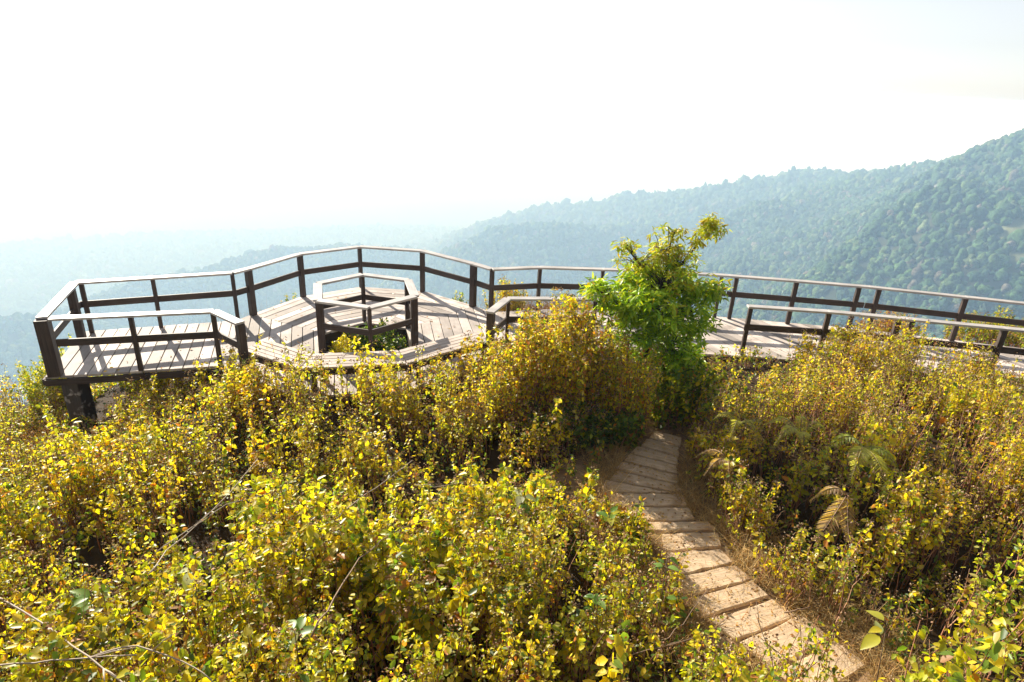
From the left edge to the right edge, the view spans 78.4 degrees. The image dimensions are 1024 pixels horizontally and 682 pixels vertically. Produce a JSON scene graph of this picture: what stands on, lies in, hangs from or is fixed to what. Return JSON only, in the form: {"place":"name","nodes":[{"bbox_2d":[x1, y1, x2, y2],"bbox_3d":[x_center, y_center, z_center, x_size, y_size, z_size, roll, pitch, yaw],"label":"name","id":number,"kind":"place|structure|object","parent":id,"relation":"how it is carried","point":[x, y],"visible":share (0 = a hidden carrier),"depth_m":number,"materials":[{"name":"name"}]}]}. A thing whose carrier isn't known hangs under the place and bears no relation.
{"place":"outdoors","nodes":[
{"label":"outdoors","id":0,"kind":"place"},
{"bbox_2d":[2,384,188,532],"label":"straw grass","id":1,"kind":"structure","parent":0,"point":[28,439],"depth_m":9.46,"materials":[{"name":"plant"}]},
{"bbox_2d":[186,298,496,348],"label":"dry rim grass","id":2,"kind":"structure","parent":0,"point":[292,299],"depth_m":13.49,"materials":[{"name":"plant"}]},
{"bbox_2d":[0,105,1023,681],"bbox_3d":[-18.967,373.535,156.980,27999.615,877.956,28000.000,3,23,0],"label":"ground","id":3,"kind":"structure","parent":0,"point":[80,171],"depth_m":4556.41,"materials":[{"name":"soil"}]},
{"bbox_2d":[1,643,42,681],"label":"broadleaf weed","id":4,"kind":"object","parent":3,"relation":"on","point":[35,655],"visible":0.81,"depth_m":3.71,"materials":[{"name":"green plant"}]},
{"bbox_2d":[14,333,73,415],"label":"slope shrub","id":5,"kind":"object","parent":3,"relation":"on","point":[30,386],"visible":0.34,"depth_m":10.99,"materials":[{"name":"yellow plant"}]},
{"bbox_2d":[70,588,113,648],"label":"broadleaf weed","id":6,"kind":"object","parent":3,"relation":"on","point":[78,599],"visible":0.74,"depth_m":4.25,"materials":[{"name":"green plant"}]},
{"bbox_2d":[177,567,226,679],"bbox_3d":[-2.318,2.166,4.618,0.249,1.223,0.168,9,23,13],"label":"broadleaf weed","id":7,"kind":"object","parent":3,"relation":"on","point":[185,583],"visible":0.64,"depth_m":4.38,"materials":[{"name":"green plant"}]},
{"bbox_2d":[112,351,314,410],"bbox_3d":[-5.009,0.719,10.687,3.233,1.076,2.002,3,23,0],"label":"under deck growth","id":8,"kind":"object","parent":3,"relation":"on","point":[162,383],"visible":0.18,"depth_m":10.31,"materials":[{"name":"yellow plant"}]},
{"bbox_2d":[218,480,245,559],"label":"broadleaf weed","id":9,"kind":"object","parent":3,"relation":"on","point":[227,491],"visible":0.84,"depth_m":5.80,"materials":[{"name":"green plant"}]},
{"bbox_2d":[234,623,266,681],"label":"broadleaf weed","id":10,"kind":"object","parent":3,"relation":"on","point":[248,631],"visible":0.9,"depth_m":3.92,"materials":[{"name":"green plant"}]},
{"bbox_2d":[42,287,506,429],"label":"viewing deck","id":11,"kind":"structure","parent":3,"relation":"on","point":[177,357],"depth_m":11.12,"materials":[{"name":"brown wood"}]},
{"bbox_2d":[47,309,249,373],"bbox_3d":[-5.445,0.029,9.706,2.799,0.947,0.606,1,23,-4],"label":"deck railing","id":12,"kind":"object","parent":11,"relation":"on","point":[239,342],"visible":0.91,"depth_m":9.59,"materials":[{"name":"brown wood"}]},
{"bbox_2d":[313,273,418,353],"bbox_3d":[-2.599,-0.475,11.233,1.948,0.959,1.922,3,23,0],"label":"hexagonal railing","id":13,"kind":"object","parent":11,"relation":"on","point":[409,300],"visible":0.94,"depth_m":10.81,"materials":[{"name":"brown wood"}]},
{"bbox_2d":[248,332,486,392],"bbox_3d":[-2.219,0.326,10.071,4.007,0.419,1.182,-3,23,-13],"label":"curved bench","id":14,"kind":"object","parent":11,"relation":"on","point":[445,344],"visible":0.58,"depth_m":9.77,"materials":[{"name":"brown wood"}]},
{"bbox_2d":[79,291,918,390],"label":"fallen leaves","id":15,"kind":"object","parent":11,"relation":"on","point":[335,312],"visible":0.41,"depth_m":11.86,"materials":[{"name":"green plant"}]},
{"bbox_2d":[280,293,296,303],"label":"slope shrub","id":16,"kind":"object","parent":3,"relation":"on","point":[294,297],"visible":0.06,"depth_m":13.76,"materials":[{"name":"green plant"}]},
{"bbox_2d":[265,615,319,681],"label":"broadleaf weed","id":17,"kind":"object","parent":3,"relation":"on","point":[299,623],"visible":0.62,"depth_m":4.02,"materials":[{"name":"green plant"}]},
{"bbox_2d":[0,322,618,491],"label":"shrub thicket","id":18,"kind":"object","parent":3,"relation":"on","point":[232,393],"visible":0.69,"depth_m":8.48,"materials":[{"name":"yellow plant"}]},
{"bbox_2d":[323,542,349,636],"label":"broadleaf weed","id":19,"kind":"object","parent":3,"relation":"on","point":[333,551],"visible":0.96,"depth_m":4.91,"materials":[{"name":"green plant"}]},
{"bbox_2d":[327,333,354,352],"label":"shrub","id":20,"kind":"object","parent":3,"relation":"on","point":[339,346],"visible":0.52,"depth_m":11.35,"materials":[{"name":"yellow plant"}]},
{"bbox_2d":[347,316,409,351],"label":"shrub","id":21,"kind":"object","parent":3,"relation":"on","point":[390,341],"visible":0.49,"depth_m":11.17,"materials":[{"name":"green plant"}]},
{"bbox_2d":[0,403,788,681],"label":"foreground thicket","id":22,"kind":"object","parent":3,"relation":"on","point":[271,594],"visible":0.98,"depth_m":5.03,"materials":[{"name":"yellow plant"}]},
{"bbox_2d":[0,597,122,681],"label":"bare stem","id":23,"kind":"object","parent":22,"relation":"on","point":[73,646],"visible":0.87,"depth_m":3.69,"materials":[{"name":"brown plant"}]},
{"bbox_2d":[0,647,136,665],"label":"bare stem","id":24,"kind":"object","parent":22,"relation":"on","point":[97,656],"visible":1,"depth_m":3.62,"materials":[{"name":"brown plant"}]},
{"bbox_2d":[90,633,213,681],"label":"bare stem","id":25,"kind":"object","parent":22,"relation":"on","point":[153,650],"visible":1,"depth_m":3.67,"materials":[{"name":"brown plant"}]},
{"bbox_2d":[148,460,263,574],"bbox_3d":[-2.467,1.371,5.210,0.162,0.324,1.884,4,23,3],"label":"bare stem","id":26,"kind":"object","parent":22,"relation":"on","point":[198,522],"visible":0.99,"depth_m":4.95,"materials":[{"name":"brown plant"}]},
{"bbox_2d":[154,493,269,553],"bbox_3d":[-2.417,1.397,5.051,0.158,0.120,1.016,16,26,29],"label":"bare stem","id":27,"kind":"object","parent":22,"relation":"on","point":[202,521],"visible":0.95,"depth_m":5.02,"materials":[{"name":"brown plant"}]},
{"bbox_2d":[336,461,410,519],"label":"bare stem","id":28,"kind":"object","parent":22,"relation":"on","point":[373,489],"visible":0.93,"depth_m":5.84,"materials":[{"name":"brown plant"}]},
{"bbox_2d":[310,507,439,637],"bbox_3d":[-1.085,1.662,4.811,0.290,0.303,1.765,11,24,18],"label":"bare stem","id":29,"kind":"object","parent":22,"relation":"on","point":[318,620],"visible":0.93,"depth_m":4.54,"materials":[{"name":"brown plant"}]},
{"bbox_2d":[608,613,732,659],"bbox_3d":[1.169,2.202,4.630,1.118,0.192,0.073,-4,24,-16],"label":"bare stem","id":30,"kind":"object","parent":22,"relation":"on","point":[670,644],"visible":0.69,"depth_m":4.64,"materials":[{"name":"brown plant"}]},
{"bbox_2d":[660,588,707,643],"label":"bare stem","id":31,"kind":"object","parent":22,"relation":"on","point":[686,618],"visible":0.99,"depth_m":4.84,"materials":[{"name":"brown plant"}]},
{"bbox_2d":[755,602,788,660],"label":"bare stem","id":32,"kind":"object","parent":22,"relation":"on","point":[763,635],"visible":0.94,"depth_m":4.33,"materials":[{"name":"brown plant"}]},
{"bbox_2d":[449,290,467,324],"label":"slope shrub","id":33,"kind":"object","parent":3,"relation":"on","point":[460,299],"visible":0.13,"depth_m":14.39,"materials":[{"name":"green plant"}]},
{"bbox_2d":[435,392,497,444],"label":"bush","id":34,"kind":"object","parent":3,"relation":"on","point":[480,415],"visible":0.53,"depth_m":8.51,"materials":[{"name":"yellow plant"}]},
{"bbox_2d":[487,584,518,642],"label":"broadleaf weed","id":35,"kind":"object","parent":3,"relation":"on","point":[506,601],"visible":0.57,"depth_m":4.66,"materials":[{"name":"green plant"}]},
{"bbox_2d":[482,274,527,311],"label":"slope shrub","id":36,"kind":"object","parent":3,"relation":"on","point":[505,292],"visible":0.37,"depth_m":13.65,"materials":[{"name":"yellow plant"}]},
{"bbox_2d":[471,337,549,434],"bbox_3d":[-0.031,0.632,8.773,1.121,1.336,1.051,3,23,0],"label":"tall shrub","id":37,"kind":"object","parent":3,"relation":"on","point":[501,385],"visible":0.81,"depth_m":8.59,"materials":[{"name":"yellow plant"}]},
{"bbox_2d":[0,128,1023,413],"bbox_3d":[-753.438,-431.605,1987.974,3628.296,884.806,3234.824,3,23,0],"label":"forest","id":38,"kind":"object","parent":3,"relation":"on","point":[28,272],"visible":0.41,"depth_m":1568.83,"materials":[{"name":"green plant"}]},
{"bbox_2d":[0,330,1023,681],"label":"undergrowth","id":39,"kind":"object","parent":3,"relation":"on","point":[938,568],"visible":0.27,"depth_m":7.16,"materials":[{"name":"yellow plant"}]},
{"bbox_2d":[514,489,536,519],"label":"broadleaf weed","id":40,"kind":"object","parent":3,"relation":"on","point":[519,499],"visible":0.64,"depth_m":6.09,"materials":[{"name":"green plant"}]},
{"bbox_2d":[500,279,630,423],"bbox_3d":[0.709,0.204,8.786,1.691,2.133,1.505,21,29,37],"label":"tall shrub","id":41,"kind":"object","parent":3,"relation":"on","point":[572,352],"visible":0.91,"depth_m":8.49,"materials":[{"name":"yellow plant"}]},
{"bbox_2d":[521,399,648,453],"bbox_3d":[0.967,1.176,8.431,1.690,0.785,0.795,7,23,10],"label":"dark undershrub","id":42,"kind":"object","parent":3,"relation":"on","point":[626,426],"visible":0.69,"depth_m":8.29,"materials":[{"name":"green plant"}]},
{"bbox_2d":[583,593,606,670],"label":"broadleaf weed","id":43,"kind":"object","parent":3,"relation":"on","point":[596,598],"visible":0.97,"depth_m":4.87,"materials":[{"name":"green plant"}]},
{"bbox_2d":[596,506,623,540],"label":"broadleaf weed","id":44,"kind":"object","parent":3,"relation":"on","point":[611,518],"visible":0.94,"depth_m":6.35,"materials":[{"name":"green plant"}]},
{"bbox_2d":[577,328,667,440],"bbox_3d":[1.470,0.544,8.677,1.234,1.540,1.030,3,23,0],"label":"tall shrub","id":45,"kind":"object","parent":3,"relation":"on","point":[621,397],"visible":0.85,"depth_m":8.41,"materials":[{"name":"yellow plant"}]},
{"bbox_2d":[604,480,670,493],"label":"path plank","id":46,"kind":"object","parent":3,"relation":"on","point":[635,490],"visible":0.7,"depth_m":7.50,"materials":[{"name":"brown wood"}]},
{"bbox_2d":[600,493,686,507],"bbox_3d":[1.533,1.873,7.346,0.989,0.051,0.279,2,22,0],"label":"path plank","id":47,"kind":"object","parent":3,"relation":"on","point":[656,501],"visible":0.57,"depth_m":7.32,"materials":[{"name":"brown wood"}]},
{"bbox_2d":[610,472,682,493],"bbox_3d":[1.643,1.737,7.710,0.879,0.061,0.232,8,23,12],"label":"path plank","id":48,"kind":"object","parent":3,"relation":"on","point":[635,480],"visible":0.65,"depth_m":7.67,"materials":[{"name":"brown wood"}]},
{"bbox_2d":[618,462,678,483],"bbox_3d":[1.710,1.661,7.884,0.775,0.053,0.192,11,24,19],"label":"path plank","id":49,"kind":"object","parent":3,"relation":"on","point":[646,475],"visible":0.77,"depth_m":7.85,"materials":[{"name":"brown wood"}]},
{"bbox_2d":[624,455,676,474],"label":"path plank","id":50,"kind":"object","parent":3,"relation":"on","point":[655,465],"visible":0.82,"depth_m":8.04,"materials":[{"name":"brown wood"}]},
{"bbox_2d":[576,212,732,400],"bbox_3d":[2.032,-0.331,8.982,1.940,3.078,1.657,-13,27,-33],"label":"green tree","id":51,"kind":"object","parent":3,"relation":"on","point":[650,306],"visible":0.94,"depth_m":8.65,"materials":[{"name":"green plant"}]},
{"bbox_2d":[631,446,677,466],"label":"path plank","id":52,"kind":"object","parent":3,"relation":"on","point":[645,454],"visible":0.78,"depth_m":8.22,"materials":[{"name":"brown wood"}]},
{"bbox_2d":[622,507,693,521],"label":"path plank","id":53,"kind":"object","parent":3,"relation":"on","point":[676,516],"visible":0.53,"depth_m":7.10,"materials":[{"name":"brown wood"}]},
{"bbox_2d":[641,439,678,456],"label":"path plank","id":54,"kind":"object","parent":3,"relation":"on","point":[650,443],"visible":0.85,"depth_m":8.42,"materials":[{"name":"brown wood"}]},
{"bbox_2d":[649,431,680,446],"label":"path plank","id":55,"kind":"object","parent":3,"relation":"on","point":[660,437],"visible":0.71,"depth_m":8.65,"materials":[{"name":"brown wood"}]},
{"bbox_2d":[651,556,678,642],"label":"broadleaf weed","id":56,"kind":"object","parent":3,"relation":"on","point":[660,565],"visible":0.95,"depth_m":5.34,"materials":[{"name":"green plant"}]},
{"bbox_2d":[632,349,727,430],"bbox_3d":[2.331,0.736,9.006,1.366,1.028,1.191,18,27,32],"label":"dark undershrub","id":57,"kind":"object","parent":3,"relation":"on","point":[672,392],"visible":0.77,"depth_m":8.82,"materials":[{"name":"green plant"}]},
{"bbox_2d":[649,522,715,533],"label":"path plank","id":58,"kind":"object","parent":3,"relation":"on","point":[691,527],"visible":0.62,"depth_m":6.90,"materials":[{"name":"brown wood"}]},
{"bbox_2d":[662,533,720,552],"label":"path plank","id":59,"kind":"object","parent":3,"relation":"on","point":[700,541],"visible":0.68,"depth_m":6.72,"materials":[{"name":"brown wood"}]},
{"bbox_2d":[667,549,732,575],"bbox_3d":[1.882,2.258,6.469,0.720,0.055,0.323,-5,24,-18],"label":"path plank","id":60,"kind":"object","parent":3,"relation":"on","point":[714,556],"visible":0.71,"depth_m":6.43,"materials":[{"name":"brown wood"}]},
{"bbox_2d":[668,566,751,596],"bbox_3d":[1.969,2.375,6.219,0.824,0.058,0.244,-4,24,-17],"label":"path plank","id":61,"kind":"object","parent":3,"relation":"on","point":[724,582],"visible":0.6,"depth_m":6.20,"materials":[{"name":"brown wood"}]},
{"bbox_2d":[686,580,767,619],"bbox_3d":[2.049,2.471,6.007,0.817,0.055,0.238,-6,25,-21],"label":"path plank","id":62,"kind":"object","parent":3,"relation":"on","point":[747,600],"visible":0.72,"depth_m":5.99,"materials":[{"name":"brown wood"}]},
{"bbox_2d":[608,426,869,681],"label":"loose straw","id":63,"kind":"object","parent":3,"relation":"on","point":[721,567],"visible":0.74,"depth_m":6.14,"materials":[{"name":"beige plant"}]},
{"bbox_2d":[731,657,769,681],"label":"broadleaf weed","id":64,"kind":"object","parent":3,"relation":"on","point":[742,678],"visible":0.45,"depth_m":4.12,"materials":[{"name":"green plant"}]},
{"bbox_2d":[709,599,794,641],"bbox_3d":[2.223,2.575,5.787,0.819,0.067,0.268,-7,25,-22],"label":"path plank","id":65,"kind":"object","parent":3,"relation":"on","point":[736,616],"visible":0.72,"depth_m":5.76,"materials":[{"name":"brown wood"}]},
{"bbox_2d":[575,423,928,681],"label":"leaf litter","id":66,"kind":"object","parent":3,"relation":"on","point":[719,560],"visible":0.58,"depth_m":6.31,"materials":[{"name":"brown plant"}]},
{"bbox_2d":[495,309,1023,382],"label":"boardwalk","id":67,"kind":"structure","parent":3,"relation":"on","point":[729,333],"depth_m":12.23,"materials":[{"name":"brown wood"}]},
{"bbox_2d":[33,245,1023,377],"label":"railing","id":68,"kind":"object","parent":67,"relation":"on","point":[47,334],"visible":0.82,"depth_m":12.65,"materials":[{"name":"brown wood"}]},
{"bbox_2d":[485,296,597,361],"bbox_3d":[0.432,-0.285,11.160,2.197,0.949,0.672,-8,25,-25],"label":"entrance railing","id":69,"kind":"object","parent":67,"relation":"on","point":[494,309],"visible":0.45,"depth_m":10.99,"materials":[{"name":"brown wood"}]},
{"bbox_2d":[739,304,1023,370],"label":"boardwalk railing","id":70,"kind":"object","parent":67,"relation":"on","point":[998,344],"visible":0.69,"depth_m":11.09,"materials":[{"name":"brown wood"}]},
{"bbox_2d":[560,416,988,681],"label":"dry grass","id":71,"kind":"structure","parent":3,"relation":"on","point":[711,514],"depth_m":6.21,"materials":[{"name":"beige plant"}]},
{"bbox_2d":[784,606,810,612],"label":"bare stem","id":72,"kind":"object","parent":71,"relation":"on","point":[795,610],"visible":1,"depth_m":5.69,"materials":[{"name":"beige plant"}]},
{"bbox_2d":[740,615,828,670],"bbox_3d":[2.429,2.668,5.575,0.802,0.066,0.319,-9,25,-26],"label":"path plank","id":73,"kind":"object","parent":3,"relation":"on","point":[783,635],"visible":0.48,"depth_m":5.57,"materials":[{"name":"brown wood"}]},
{"bbox_2d":[776,641,868,681],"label":"path plank","id":74,"kind":"object","parent":3,"relation":"on","point":[845,663],"visible":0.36,"depth_m":5.34,"materials":[{"name":"brown wood"}]},
{"bbox_2d":[657,314,1023,645],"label":"path side thicket","id":75,"kind":"object","parent":3,"relation":"on","point":[839,352],"visible":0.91,"depth_m":7.51,"materials":[{"name":"yellow plant"}]},
{"bbox_2d":[698,448,733,479],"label":"fern","id":76,"kind":"object","parent":75,"relation":"on","point":[710,451],"visible":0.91,"depth_m":7.00,"materials":[{"name":"brown plant"}]},
{"bbox_2d":[711,412,756,440],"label":"fern","id":77,"kind":"object","parent":75,"relation":"on","point":[737,422],"visible":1,"depth_m":7.33,"materials":[{"name":"green plant"}]},
{"bbox_2d":[756,415,825,459],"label":"fern","id":78,"kind":"object","parent":75,"relation":"on","point":[794,429],"visible":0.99,"depth_m":7.20,"materials":[{"name":"green plant"}]},
{"bbox_2d":[810,485,855,543],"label":"fern","id":79,"kind":"object","parent":75,"relation":"on","point":[841,517],"visible":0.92,"depth_m":6.42,"materials":[{"name":"brown plant"}]},
{"bbox_2d":[819,431,902,497],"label":"fern","id":80,"kind":"object","parent":75,"relation":"on","point":[866,453],"visible":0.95,"depth_m":6.75,"materials":[{"name":"green plant"}]},
{"bbox_2d":[860,610,887,681],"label":"broadleaf weed","id":81,"kind":"object","parent":3,"relation":"on","point":[870,640],"visible":1,"depth_m":4.27,"materials":[{"name":"yellow plant"}]},
{"bbox_2d":[755,538,1023,681],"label":"corner thicket","id":82,"kind":"object","parent":3,"relation":"on","point":[935,670],"visible":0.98,"depth_m":4.48,"materials":[{"name":"yellow plant"}]},
{"bbox_2d":[861,310,922,335],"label":"slope shrub","id":83,"kind":"object","parent":3,"relation":"on","point":[886,322],"visible":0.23,"depth_m":13.69,"materials":[{"name":"yellow plant"}]},
{"bbox_2d":[943,305,1023,347],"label":"slope shrub","id":84,"kind":"object","parent":3,"relation":"on","point":[993,334],"visible":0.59,"depth_m":13.93,"materials":[{"name":"yellow plant"}]},
{"bbox_2d":[972,625,1002,681],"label":"broadleaf weed","id":85,"kind":"object","parent":3,"relation":"on","point":[986,630],"visible":0.52,"depth_m":4.19,"materials":[{"name":"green plant"}]},
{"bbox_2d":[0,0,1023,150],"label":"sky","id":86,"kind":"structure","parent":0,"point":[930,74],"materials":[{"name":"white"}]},
{"bbox_2d":[479,289,609,311],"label":"dry slope grass","id":87,"kind":"structure","parent":0,"point":[547,306],"depth_m":13.78,"materials":[{"name":"plant"}]}
]}

